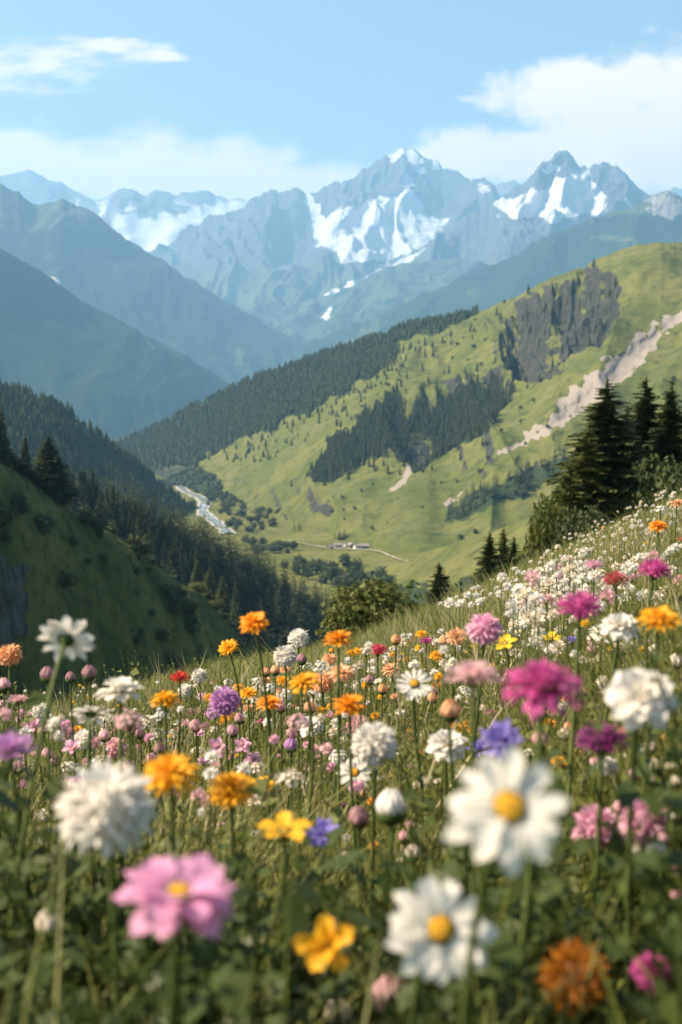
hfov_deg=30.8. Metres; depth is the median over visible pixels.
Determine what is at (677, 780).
flower bud
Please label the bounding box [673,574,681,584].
tuft flower
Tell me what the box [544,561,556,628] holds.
tuft flower
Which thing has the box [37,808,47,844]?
tuft flower
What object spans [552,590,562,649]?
tuft flower
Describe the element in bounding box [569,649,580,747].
tuft flower
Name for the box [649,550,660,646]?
tuft flower
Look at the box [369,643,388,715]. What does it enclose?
thistle flower
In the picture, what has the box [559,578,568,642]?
tuft flower
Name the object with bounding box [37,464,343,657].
conifer forest
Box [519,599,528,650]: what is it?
tuft flower
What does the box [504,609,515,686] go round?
tuft flower
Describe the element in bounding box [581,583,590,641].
tuft flower
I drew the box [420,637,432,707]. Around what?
fringed flower
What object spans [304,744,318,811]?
tuft flower
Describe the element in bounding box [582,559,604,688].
fringed flower
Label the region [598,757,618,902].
pompon flower
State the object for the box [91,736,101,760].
tuft flower
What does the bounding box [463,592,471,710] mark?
tuft flower
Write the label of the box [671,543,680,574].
tuft flower
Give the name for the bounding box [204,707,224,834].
cluster flower
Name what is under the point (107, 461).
hill forest
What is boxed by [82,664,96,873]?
flower bud
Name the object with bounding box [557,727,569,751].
flower bud
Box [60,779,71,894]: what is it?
tuft flower
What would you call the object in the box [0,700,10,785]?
cluster flower
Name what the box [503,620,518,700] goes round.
tuft flower
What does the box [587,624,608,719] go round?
double flower
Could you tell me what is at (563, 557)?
tuft flower
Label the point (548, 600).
tuft flower
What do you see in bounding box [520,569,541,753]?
tuft flower
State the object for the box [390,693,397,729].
tuft flower
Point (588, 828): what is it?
pompon flower
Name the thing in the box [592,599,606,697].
tuft flower
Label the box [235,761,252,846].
tuft flower
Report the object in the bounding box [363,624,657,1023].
meadow ground
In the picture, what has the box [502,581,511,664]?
tuft flower
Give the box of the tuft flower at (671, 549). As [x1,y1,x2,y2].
[664,546,674,602]
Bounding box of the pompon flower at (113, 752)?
[102,737,127,762]
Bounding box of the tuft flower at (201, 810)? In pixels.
[197,808,204,848]
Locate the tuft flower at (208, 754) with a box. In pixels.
[204,749,219,844]
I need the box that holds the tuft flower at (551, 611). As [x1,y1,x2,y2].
[545,609,558,662]
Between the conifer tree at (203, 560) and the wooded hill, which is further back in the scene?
the wooded hill
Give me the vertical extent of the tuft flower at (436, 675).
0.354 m
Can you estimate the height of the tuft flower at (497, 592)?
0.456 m
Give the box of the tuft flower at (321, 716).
[315,713,325,813]
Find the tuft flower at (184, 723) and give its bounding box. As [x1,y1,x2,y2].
[182,719,189,829]
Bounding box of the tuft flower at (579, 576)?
[576,573,588,670]
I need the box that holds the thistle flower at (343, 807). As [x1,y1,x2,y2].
[332,801,350,875]
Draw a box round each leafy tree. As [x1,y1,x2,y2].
[0,500,17,526]
[0,505,8,526]
[0,525,12,544]
[10,491,32,514]
[31,510,57,534]
[57,569,78,592]
[67,534,79,548]
[78,507,94,517]
[78,513,91,526]
[84,557,92,564]
[85,516,102,525]
[90,516,105,532]
[95,531,103,538]
[98,552,108,563]
[105,523,115,533]
[123,532,144,552]
[133,565,143,575]
[133,634,144,643]
[136,533,154,551]
[136,553,144,560]
[138,539,151,554]
[138,626,146,635]
[145,567,151,572]
[147,608,156,616]
[151,558,156,564]
[155,627,171,643]
[158,581,179,598]
[166,651,185,670]
[167,598,183,615]
[175,587,188,600]
[175,595,189,613]
[182,663,190,670]
[184,605,197,616]
[185,613,202,633]
[186,600,202,617]
[188,581,208,593]
[205,494,214,500]
[209,598,225,609]
[218,612,230,618]
[223,502,231,507]
[223,519,233,527]
[235,518,243,524]
[238,645,245,652]
[242,534,249,542]
[244,525,254,532]
[244,538,257,543]
[245,516,256,522]
[249,544,259,551]
[253,508,263,513]
[254,514,262,520]
[257,536,267,543]
[258,545,265,552]
[264,542,275,550]
[265,507,272,513]
[267,520,277,526]
[268,545,277,551]
[279,559,288,567]
[283,541,290,546]
[290,540,298,549]
[291,560,306,567]
[291,562,305,574]
[292,554,306,561]
[292,558,307,567]
[300,568,313,573]
[305,560,321,574]
[315,572,327,583]
[315,576,428,643]
[316,559,327,571]
[323,560,338,567]
[323,564,343,575]
[324,570,337,576]
[328,577,342,587]
[337,570,346,575]
[337,571,357,581]
[338,553,352,567]
[339,578,355,587]
[344,565,358,573]
[349,569,370,583]
[350,557,364,570]
[363,568,380,577]
[369,573,383,578]
[375,566,387,575]
[380,574,396,582]
[448,579,461,595]
[524,491,583,565]
[529,514,552,562]
[551,503,609,550]
[594,468,646,522]
[620,453,681,517]
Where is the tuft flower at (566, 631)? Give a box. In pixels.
[562,593,570,670]
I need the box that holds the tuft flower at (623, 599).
[618,593,631,610]
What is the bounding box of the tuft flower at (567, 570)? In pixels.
[562,564,577,692]
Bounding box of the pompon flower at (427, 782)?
[422,775,434,797]
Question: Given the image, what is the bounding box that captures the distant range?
[0,170,681,252]
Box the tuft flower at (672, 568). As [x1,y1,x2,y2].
[666,565,676,607]
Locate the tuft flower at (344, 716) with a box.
[342,711,347,878]
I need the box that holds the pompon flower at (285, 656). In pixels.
[273,645,297,811]
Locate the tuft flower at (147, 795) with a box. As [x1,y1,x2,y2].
[143,793,151,850]
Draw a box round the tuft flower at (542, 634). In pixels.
[531,627,545,662]
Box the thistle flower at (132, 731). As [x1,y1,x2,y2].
[123,722,137,757]
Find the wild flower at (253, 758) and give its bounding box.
[242,752,261,809]
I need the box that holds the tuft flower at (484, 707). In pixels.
[480,704,485,728]
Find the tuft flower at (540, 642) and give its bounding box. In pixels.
[532,635,544,709]
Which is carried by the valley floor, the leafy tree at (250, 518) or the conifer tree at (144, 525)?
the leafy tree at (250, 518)
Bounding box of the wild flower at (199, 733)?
[190,729,204,761]
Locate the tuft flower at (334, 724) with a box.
[330,718,336,768]
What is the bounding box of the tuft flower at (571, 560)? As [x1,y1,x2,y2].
[564,555,573,662]
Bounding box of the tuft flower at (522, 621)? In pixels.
[518,618,531,729]
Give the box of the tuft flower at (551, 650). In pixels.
[544,643,557,714]
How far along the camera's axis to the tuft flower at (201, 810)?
1.62 m
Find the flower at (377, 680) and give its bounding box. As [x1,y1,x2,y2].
[370,678,381,833]
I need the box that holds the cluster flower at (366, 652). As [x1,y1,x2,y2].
[361,647,373,713]
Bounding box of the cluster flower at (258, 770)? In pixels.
[250,762,267,827]
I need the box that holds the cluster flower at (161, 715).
[150,711,167,742]
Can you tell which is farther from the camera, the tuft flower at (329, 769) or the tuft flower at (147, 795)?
the tuft flower at (329, 769)
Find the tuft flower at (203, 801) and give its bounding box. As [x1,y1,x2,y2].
[200,795,208,844]
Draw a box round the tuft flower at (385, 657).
[383,652,390,706]
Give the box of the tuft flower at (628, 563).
[621,560,635,655]
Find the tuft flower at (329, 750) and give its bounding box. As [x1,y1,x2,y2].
[319,742,332,880]
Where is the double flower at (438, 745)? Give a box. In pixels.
[425,729,466,880]
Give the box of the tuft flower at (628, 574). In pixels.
[619,568,630,656]
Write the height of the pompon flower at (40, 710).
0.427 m
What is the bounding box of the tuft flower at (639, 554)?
[636,553,643,611]
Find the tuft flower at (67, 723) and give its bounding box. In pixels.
[59,718,70,766]
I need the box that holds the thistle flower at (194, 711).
[186,707,201,717]
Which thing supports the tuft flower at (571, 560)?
on the meadow ground at (615, 969)
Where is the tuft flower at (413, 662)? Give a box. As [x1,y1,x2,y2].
[408,659,420,751]
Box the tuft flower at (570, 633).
[566,615,575,670]
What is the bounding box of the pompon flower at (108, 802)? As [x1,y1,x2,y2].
[54,756,158,1022]
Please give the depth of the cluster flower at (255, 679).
3.78 m
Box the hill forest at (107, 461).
[0,378,201,520]
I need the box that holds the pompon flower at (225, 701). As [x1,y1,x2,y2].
[209,686,241,830]
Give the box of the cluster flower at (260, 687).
[252,685,261,745]
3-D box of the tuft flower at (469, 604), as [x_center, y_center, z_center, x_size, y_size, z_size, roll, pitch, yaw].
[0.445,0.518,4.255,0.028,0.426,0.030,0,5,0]
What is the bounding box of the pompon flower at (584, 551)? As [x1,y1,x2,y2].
[578,547,590,582]
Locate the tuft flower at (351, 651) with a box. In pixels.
[346,649,354,693]
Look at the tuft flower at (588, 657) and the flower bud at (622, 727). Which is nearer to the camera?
the flower bud at (622, 727)
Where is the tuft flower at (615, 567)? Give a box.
[611,562,619,569]
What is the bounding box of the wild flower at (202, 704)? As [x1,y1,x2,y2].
[197,693,205,721]
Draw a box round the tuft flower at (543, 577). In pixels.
[540,576,547,617]
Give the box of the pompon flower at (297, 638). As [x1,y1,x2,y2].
[288,628,309,768]
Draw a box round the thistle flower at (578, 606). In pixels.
[555,589,602,876]
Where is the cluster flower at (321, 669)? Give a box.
[312,660,336,796]
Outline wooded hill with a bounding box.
[0,391,185,518]
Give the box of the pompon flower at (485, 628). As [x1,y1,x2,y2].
[441,612,503,854]
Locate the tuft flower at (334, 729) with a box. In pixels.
[329,727,336,797]
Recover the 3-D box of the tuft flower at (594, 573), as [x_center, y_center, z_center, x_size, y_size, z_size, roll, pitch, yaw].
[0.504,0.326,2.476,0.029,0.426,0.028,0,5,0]
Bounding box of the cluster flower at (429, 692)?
[425,688,436,731]
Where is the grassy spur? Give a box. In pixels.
[0,462,250,720]
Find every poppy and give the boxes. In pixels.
[248,775,276,878]
[256,810,313,1022]
[496,633,517,719]
[541,631,560,659]
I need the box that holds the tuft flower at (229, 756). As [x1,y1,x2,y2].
[228,750,234,772]
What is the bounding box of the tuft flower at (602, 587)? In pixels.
[600,584,609,615]
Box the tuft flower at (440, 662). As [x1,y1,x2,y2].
[439,659,446,728]
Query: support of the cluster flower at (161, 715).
on the meadow ground at (615, 969)
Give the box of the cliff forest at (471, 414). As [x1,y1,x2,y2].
[311,258,618,481]
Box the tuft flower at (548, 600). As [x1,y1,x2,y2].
[537,591,554,718]
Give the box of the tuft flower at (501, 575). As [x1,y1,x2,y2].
[496,573,506,701]
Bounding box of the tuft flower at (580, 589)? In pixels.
[577,586,587,594]
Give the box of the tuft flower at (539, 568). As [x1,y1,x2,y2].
[534,566,544,647]
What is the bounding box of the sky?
[0,0,681,201]
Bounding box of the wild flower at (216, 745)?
[209,737,227,810]
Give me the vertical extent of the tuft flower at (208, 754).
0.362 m
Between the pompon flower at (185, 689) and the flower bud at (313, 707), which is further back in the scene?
the pompon flower at (185, 689)
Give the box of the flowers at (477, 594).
[5,488,681,861]
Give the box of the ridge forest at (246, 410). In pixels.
[114,304,478,469]
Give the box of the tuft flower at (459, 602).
[455,599,464,689]
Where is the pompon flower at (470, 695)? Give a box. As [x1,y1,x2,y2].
[461,689,476,703]
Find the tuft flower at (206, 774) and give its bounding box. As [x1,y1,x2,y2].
[203,766,218,850]
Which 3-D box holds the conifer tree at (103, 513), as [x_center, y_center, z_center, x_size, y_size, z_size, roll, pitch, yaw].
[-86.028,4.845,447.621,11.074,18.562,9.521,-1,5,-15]
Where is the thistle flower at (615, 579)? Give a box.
[599,569,629,671]
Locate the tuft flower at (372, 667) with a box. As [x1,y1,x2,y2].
[367,665,376,704]
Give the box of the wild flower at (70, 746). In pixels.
[62,739,79,770]
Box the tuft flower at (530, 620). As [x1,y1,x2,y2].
[522,610,536,655]
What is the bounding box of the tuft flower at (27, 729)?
[19,726,31,799]
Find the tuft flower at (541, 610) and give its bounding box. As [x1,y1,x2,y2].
[534,606,545,661]
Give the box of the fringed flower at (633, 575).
[625,573,639,606]
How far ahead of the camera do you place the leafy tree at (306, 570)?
908.91 m
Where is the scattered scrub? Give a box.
[327,300,675,538]
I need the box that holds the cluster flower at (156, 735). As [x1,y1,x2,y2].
[148,728,164,807]
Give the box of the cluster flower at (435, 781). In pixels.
[434,778,440,808]
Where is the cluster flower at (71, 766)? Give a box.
[61,761,78,774]
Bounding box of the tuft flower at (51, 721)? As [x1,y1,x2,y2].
[46,716,61,887]
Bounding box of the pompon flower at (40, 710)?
[30,703,50,748]
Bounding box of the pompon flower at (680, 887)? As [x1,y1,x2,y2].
[673,866,681,891]
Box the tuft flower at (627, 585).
[617,582,629,642]
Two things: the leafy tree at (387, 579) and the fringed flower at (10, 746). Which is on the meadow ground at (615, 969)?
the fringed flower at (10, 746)
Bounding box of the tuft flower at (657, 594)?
[653,590,663,607]
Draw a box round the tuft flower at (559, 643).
[551,640,566,702]
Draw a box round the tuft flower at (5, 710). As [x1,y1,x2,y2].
[0,707,12,882]
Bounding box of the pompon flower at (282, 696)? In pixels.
[276,689,291,720]
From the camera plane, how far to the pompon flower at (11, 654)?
2.68 m
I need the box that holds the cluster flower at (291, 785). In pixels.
[278,769,304,866]
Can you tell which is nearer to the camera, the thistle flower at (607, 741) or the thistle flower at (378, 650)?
the thistle flower at (607, 741)
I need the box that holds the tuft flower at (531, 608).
[519,602,533,714]
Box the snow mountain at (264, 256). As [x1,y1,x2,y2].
[150,148,500,331]
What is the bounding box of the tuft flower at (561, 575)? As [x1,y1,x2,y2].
[557,572,565,635]
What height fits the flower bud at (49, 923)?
0.315 m
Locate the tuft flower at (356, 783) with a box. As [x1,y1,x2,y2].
[349,779,363,887]
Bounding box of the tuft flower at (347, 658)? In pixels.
[344,657,351,728]
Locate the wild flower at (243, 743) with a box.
[234,737,251,816]
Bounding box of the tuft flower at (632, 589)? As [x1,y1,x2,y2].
[624,584,634,657]
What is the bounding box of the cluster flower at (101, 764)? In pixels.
[92,754,111,768]
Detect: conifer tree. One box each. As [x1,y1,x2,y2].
[0,406,17,471]
[0,445,11,463]
[4,447,26,465]
[11,458,38,478]
[18,434,40,486]
[31,434,81,503]
[32,468,49,488]
[59,483,77,504]
[68,465,73,484]
[76,470,87,494]
[76,488,83,510]
[79,471,92,504]
[80,483,86,507]
[82,470,95,512]
[89,489,94,514]
[90,468,96,508]
[93,493,98,516]
[94,479,100,497]
[97,502,113,534]
[104,488,114,520]
[105,503,116,533]
[110,485,121,518]
[112,488,120,520]
[113,499,122,536]
[119,505,124,536]
[120,494,126,515]
[120,516,127,538]
[125,514,133,538]
[134,518,140,536]
[141,518,147,536]
[146,508,150,526]
[148,511,155,535]
[148,530,157,565]
[157,540,172,575]
[160,515,164,537]
[160,554,166,571]
[164,557,172,574]
[165,515,175,543]
[168,524,174,547]
[169,538,179,576]
[175,532,179,560]
[177,559,190,586]
[180,529,190,557]
[184,536,193,557]
[188,548,192,570]
[188,559,205,593]
[193,547,201,570]
[201,549,204,573]
[202,566,217,600]
[203,559,207,574]
[206,555,216,586]
[215,576,238,624]
[228,578,245,624]
[263,606,271,631]
[419,563,451,605]
[470,530,503,584]
[495,526,509,571]
[497,537,520,573]
[512,376,655,565]
[514,461,601,557]
[522,481,527,496]
[547,490,560,510]
[551,445,579,498]
[557,421,620,524]
[620,374,663,467]
[622,404,634,430]
[636,380,681,477]
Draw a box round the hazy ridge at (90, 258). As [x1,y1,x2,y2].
[0,184,302,384]
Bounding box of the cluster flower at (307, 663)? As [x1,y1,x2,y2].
[300,662,311,736]
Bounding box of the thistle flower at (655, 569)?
[624,558,673,768]
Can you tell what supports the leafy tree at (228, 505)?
on the valley floor
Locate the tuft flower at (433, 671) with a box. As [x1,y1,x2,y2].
[429,668,437,729]
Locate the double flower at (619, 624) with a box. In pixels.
[576,612,638,797]
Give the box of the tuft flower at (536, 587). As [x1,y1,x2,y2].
[526,584,539,659]
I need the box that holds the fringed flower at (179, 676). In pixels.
[169,670,190,792]
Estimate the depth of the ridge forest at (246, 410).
2089.88 m
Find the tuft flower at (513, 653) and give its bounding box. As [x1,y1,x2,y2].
[508,648,518,670]
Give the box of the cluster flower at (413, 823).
[404,820,415,873]
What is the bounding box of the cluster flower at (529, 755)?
[524,748,535,766]
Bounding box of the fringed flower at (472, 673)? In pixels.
[443,658,504,896]
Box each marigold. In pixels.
[71,725,83,760]
[141,749,202,965]
[149,690,181,847]
[203,692,211,743]
[205,771,256,953]
[218,639,247,786]
[220,712,234,744]
[232,683,243,696]
[237,687,257,807]
[238,611,292,881]
[242,703,255,715]
[256,695,282,844]
[276,676,288,688]
[280,666,290,714]
[288,671,332,876]
[315,664,354,812]
[321,653,336,732]
[323,630,353,887]
[331,693,369,906]
[382,663,405,749]
[415,630,426,662]
[429,650,445,726]
[445,627,465,722]
[544,719,557,766]
[549,756,566,770]
[588,605,681,908]
[648,520,668,605]
[670,499,681,572]
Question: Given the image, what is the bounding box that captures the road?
[287,539,406,560]
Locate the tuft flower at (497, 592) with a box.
[495,590,503,675]
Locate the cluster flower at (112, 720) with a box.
[106,714,115,761]
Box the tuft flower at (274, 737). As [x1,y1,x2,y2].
[269,734,279,878]
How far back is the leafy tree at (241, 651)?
320.92 m
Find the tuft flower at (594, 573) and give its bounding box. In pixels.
[587,570,600,695]
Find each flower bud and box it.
[0,678,10,846]
[14,760,23,806]
[35,909,62,988]
[40,666,53,849]
[41,748,51,819]
[50,754,58,795]
[65,672,76,775]
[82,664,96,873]
[99,729,110,761]
[123,760,134,854]
[135,728,144,788]
[147,753,156,819]
[154,742,164,797]
[189,719,200,834]
[227,724,238,825]
[235,713,244,768]
[257,718,263,752]
[264,667,269,769]
[270,665,279,767]
[275,700,285,808]
[284,737,296,866]
[286,727,296,809]
[296,654,306,801]
[301,701,315,815]
[325,998,351,1023]
[346,860,353,886]
[348,806,375,938]
[360,789,368,807]
[365,674,374,723]
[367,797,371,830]
[370,974,403,1022]
[375,787,406,911]
[378,684,386,784]
[388,635,400,769]
[396,830,407,905]
[405,843,419,892]
[413,780,423,827]
[427,692,436,755]
[437,636,447,763]
[440,698,467,860]
[531,731,548,750]
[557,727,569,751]
[558,701,569,716]
[564,722,570,755]
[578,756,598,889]
[586,644,597,708]
[603,801,621,882]
[618,726,626,775]
[645,741,656,791]
[645,774,654,847]
[658,833,669,931]
[669,654,681,679]
[671,775,681,836]
[671,889,680,898]
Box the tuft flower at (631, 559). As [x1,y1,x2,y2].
[630,556,639,604]
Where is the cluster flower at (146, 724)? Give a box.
[138,715,165,855]
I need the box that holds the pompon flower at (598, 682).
[596,675,608,695]
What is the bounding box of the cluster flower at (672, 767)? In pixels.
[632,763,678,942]
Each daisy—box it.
[3,615,95,1003]
[69,705,111,927]
[336,757,370,840]
[384,875,499,1023]
[395,668,440,857]
[443,746,569,1023]
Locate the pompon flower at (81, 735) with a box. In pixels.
[74,729,94,769]
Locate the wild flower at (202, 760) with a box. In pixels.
[197,757,207,819]
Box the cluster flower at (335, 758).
[329,750,358,862]
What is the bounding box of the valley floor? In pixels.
[110,439,424,608]
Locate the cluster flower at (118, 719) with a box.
[115,707,146,867]
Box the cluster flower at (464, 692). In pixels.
[457,686,469,718]
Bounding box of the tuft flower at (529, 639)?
[523,637,536,671]
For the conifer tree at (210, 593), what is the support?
on the conifer slope at (278, 638)
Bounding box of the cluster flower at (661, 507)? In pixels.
[654,505,667,586]
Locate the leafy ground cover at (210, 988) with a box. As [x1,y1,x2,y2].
[0,600,681,1023]
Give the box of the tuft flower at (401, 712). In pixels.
[395,708,404,716]
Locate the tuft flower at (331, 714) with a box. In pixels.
[326,711,333,760]
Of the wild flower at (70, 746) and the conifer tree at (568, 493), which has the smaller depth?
the wild flower at (70, 746)
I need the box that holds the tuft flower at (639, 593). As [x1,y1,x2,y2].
[635,589,648,624]
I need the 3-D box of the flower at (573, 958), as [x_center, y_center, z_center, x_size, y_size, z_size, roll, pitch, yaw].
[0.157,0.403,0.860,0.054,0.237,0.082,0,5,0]
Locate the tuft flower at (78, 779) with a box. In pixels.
[68,776,80,857]
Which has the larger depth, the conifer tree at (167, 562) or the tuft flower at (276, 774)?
the conifer tree at (167, 562)
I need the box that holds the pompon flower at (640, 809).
[616,798,670,931]
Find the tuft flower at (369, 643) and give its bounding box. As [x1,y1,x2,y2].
[364,641,373,724]
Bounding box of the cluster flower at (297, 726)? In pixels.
[287,713,309,876]
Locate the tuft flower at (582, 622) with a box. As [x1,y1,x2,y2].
[580,619,589,747]
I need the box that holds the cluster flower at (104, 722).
[100,716,109,761]
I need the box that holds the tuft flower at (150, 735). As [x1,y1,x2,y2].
[143,733,154,823]
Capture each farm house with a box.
[326,544,335,548]
[334,543,343,547]
[352,544,361,548]
[359,543,368,547]
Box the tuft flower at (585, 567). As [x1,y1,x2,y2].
[579,564,589,667]
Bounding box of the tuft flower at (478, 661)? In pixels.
[475,640,480,700]
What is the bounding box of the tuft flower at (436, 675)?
[434,672,442,793]
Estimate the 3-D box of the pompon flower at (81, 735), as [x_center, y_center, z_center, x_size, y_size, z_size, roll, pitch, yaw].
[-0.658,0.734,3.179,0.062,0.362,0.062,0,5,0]
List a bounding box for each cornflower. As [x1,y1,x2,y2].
[304,815,339,974]
[465,740,489,772]
[477,715,541,908]
[564,635,575,675]
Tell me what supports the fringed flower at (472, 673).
on the meadow ground at (615, 969)
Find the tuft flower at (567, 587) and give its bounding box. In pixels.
[559,585,572,672]
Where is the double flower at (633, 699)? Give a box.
[603,667,679,1008]
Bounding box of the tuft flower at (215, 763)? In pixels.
[210,761,222,841]
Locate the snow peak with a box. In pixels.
[319,150,650,336]
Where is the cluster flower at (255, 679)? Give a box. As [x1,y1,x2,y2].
[251,676,262,747]
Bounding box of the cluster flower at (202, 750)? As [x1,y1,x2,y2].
[190,746,204,787]
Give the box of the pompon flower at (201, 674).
[191,668,207,720]
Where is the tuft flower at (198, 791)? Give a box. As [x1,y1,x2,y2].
[191,788,205,831]
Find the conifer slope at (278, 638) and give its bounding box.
[192,549,328,655]
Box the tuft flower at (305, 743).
[303,740,307,792]
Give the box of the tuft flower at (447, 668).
[442,663,451,697]
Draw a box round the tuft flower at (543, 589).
[538,586,547,657]
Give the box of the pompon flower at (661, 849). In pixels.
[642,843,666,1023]
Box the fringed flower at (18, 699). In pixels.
[8,694,28,777]
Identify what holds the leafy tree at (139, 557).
on the grassy spur
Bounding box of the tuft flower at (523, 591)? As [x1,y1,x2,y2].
[517,588,533,740]
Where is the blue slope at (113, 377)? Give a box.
[0,248,229,438]
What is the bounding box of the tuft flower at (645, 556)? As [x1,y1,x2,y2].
[641,552,652,605]
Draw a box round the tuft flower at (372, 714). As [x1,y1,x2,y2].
[371,711,378,719]
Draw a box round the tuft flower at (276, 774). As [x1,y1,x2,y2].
[275,771,282,812]
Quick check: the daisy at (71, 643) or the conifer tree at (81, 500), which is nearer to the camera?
the daisy at (71, 643)
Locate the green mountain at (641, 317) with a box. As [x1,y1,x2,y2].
[131,242,681,551]
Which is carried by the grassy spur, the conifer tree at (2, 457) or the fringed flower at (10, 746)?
the conifer tree at (2, 457)
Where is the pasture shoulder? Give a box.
[381,518,530,603]
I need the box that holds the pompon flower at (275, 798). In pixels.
[265,784,286,821]
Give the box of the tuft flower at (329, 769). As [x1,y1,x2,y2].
[327,762,336,852]
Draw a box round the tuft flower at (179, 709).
[175,706,183,836]
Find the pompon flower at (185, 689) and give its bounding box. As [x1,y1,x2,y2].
[177,683,191,713]
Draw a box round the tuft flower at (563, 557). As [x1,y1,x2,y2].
[561,555,567,635]
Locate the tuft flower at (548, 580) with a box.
[543,577,554,655]
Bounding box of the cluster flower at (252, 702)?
[246,697,258,762]
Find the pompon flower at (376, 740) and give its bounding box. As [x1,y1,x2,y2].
[349,720,398,987]
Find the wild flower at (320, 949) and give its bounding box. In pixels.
[290,912,354,1023]
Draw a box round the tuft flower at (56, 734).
[55,730,63,800]
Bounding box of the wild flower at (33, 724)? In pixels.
[25,718,44,805]
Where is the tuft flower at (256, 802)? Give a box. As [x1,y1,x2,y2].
[248,794,261,846]
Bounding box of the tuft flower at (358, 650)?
[354,647,361,725]
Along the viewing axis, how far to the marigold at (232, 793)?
1.25 m
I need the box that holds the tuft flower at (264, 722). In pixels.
[262,718,271,819]
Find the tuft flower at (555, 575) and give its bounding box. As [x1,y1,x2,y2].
[551,572,560,610]
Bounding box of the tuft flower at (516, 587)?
[511,583,524,718]
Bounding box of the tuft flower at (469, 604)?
[468,601,474,639]
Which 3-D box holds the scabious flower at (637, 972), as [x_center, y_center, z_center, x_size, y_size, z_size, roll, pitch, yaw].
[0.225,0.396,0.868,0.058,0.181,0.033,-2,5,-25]
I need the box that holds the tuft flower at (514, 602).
[506,598,521,718]
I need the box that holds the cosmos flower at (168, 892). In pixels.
[112,853,236,1023]
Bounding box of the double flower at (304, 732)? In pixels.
[299,716,323,821]
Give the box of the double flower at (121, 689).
[95,676,144,917]
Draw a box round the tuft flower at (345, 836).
[342,834,352,885]
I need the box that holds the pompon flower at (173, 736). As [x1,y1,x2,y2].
[167,731,181,746]
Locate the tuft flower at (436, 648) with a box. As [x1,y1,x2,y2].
[431,638,439,715]
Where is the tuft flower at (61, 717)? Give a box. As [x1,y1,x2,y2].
[56,714,65,848]
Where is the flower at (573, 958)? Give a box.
[534,935,612,1023]
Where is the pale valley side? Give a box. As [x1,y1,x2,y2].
[262,258,489,343]
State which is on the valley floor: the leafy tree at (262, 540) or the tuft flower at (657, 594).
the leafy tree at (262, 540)
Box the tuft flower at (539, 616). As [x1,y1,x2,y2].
[530,613,545,663]
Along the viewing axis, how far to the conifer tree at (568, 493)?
51.92 m
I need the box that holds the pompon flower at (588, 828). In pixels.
[571,802,621,896]
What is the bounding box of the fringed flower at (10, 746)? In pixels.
[0,728,80,984]
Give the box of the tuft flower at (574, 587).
[570,579,579,672]
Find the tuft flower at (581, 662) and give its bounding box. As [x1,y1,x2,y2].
[579,655,585,676]
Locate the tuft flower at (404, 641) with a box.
[397,637,407,701]
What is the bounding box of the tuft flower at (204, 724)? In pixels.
[201,721,209,800]
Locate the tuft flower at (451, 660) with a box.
[448,657,457,766]
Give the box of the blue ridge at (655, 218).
[272,190,681,368]
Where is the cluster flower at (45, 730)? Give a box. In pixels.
[37,727,46,777]
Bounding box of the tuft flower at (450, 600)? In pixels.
[441,597,455,762]
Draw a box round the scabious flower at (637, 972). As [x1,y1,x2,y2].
[625,951,674,1023]
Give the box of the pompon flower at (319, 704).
[309,694,326,742]
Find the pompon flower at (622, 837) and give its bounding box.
[619,833,639,941]
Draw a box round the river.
[178,486,232,532]
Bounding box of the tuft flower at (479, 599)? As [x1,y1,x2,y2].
[475,597,483,657]
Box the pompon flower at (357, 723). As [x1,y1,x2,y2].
[345,714,371,741]
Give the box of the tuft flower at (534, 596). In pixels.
[528,591,544,767]
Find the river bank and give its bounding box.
[175,486,235,533]
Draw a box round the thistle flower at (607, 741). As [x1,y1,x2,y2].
[571,720,628,912]
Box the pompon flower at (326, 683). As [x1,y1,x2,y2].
[312,670,336,780]
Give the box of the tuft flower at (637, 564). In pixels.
[630,562,639,623]
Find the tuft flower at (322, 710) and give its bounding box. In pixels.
[317,706,324,815]
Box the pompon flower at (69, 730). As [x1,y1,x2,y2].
[58,727,75,761]
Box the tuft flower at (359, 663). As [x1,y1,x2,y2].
[355,661,364,798]
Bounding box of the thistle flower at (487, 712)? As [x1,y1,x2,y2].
[483,709,496,719]
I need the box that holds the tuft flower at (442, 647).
[438,645,449,838]
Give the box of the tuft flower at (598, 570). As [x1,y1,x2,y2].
[595,569,605,615]
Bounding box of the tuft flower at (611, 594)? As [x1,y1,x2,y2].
[598,588,616,774]
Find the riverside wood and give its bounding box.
[163,459,253,511]
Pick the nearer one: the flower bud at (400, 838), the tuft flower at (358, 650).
the flower bud at (400, 838)
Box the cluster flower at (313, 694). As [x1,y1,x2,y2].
[308,689,320,769]
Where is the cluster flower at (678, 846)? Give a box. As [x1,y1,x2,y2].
[671,814,680,886]
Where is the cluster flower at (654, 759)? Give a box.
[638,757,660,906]
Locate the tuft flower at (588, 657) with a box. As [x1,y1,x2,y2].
[586,610,599,700]
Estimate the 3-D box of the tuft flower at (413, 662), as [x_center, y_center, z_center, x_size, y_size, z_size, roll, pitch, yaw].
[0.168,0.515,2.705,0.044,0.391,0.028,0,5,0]
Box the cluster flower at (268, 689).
[262,683,276,695]
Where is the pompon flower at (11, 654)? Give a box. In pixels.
[0,643,23,806]
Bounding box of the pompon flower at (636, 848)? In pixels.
[633,844,640,909]

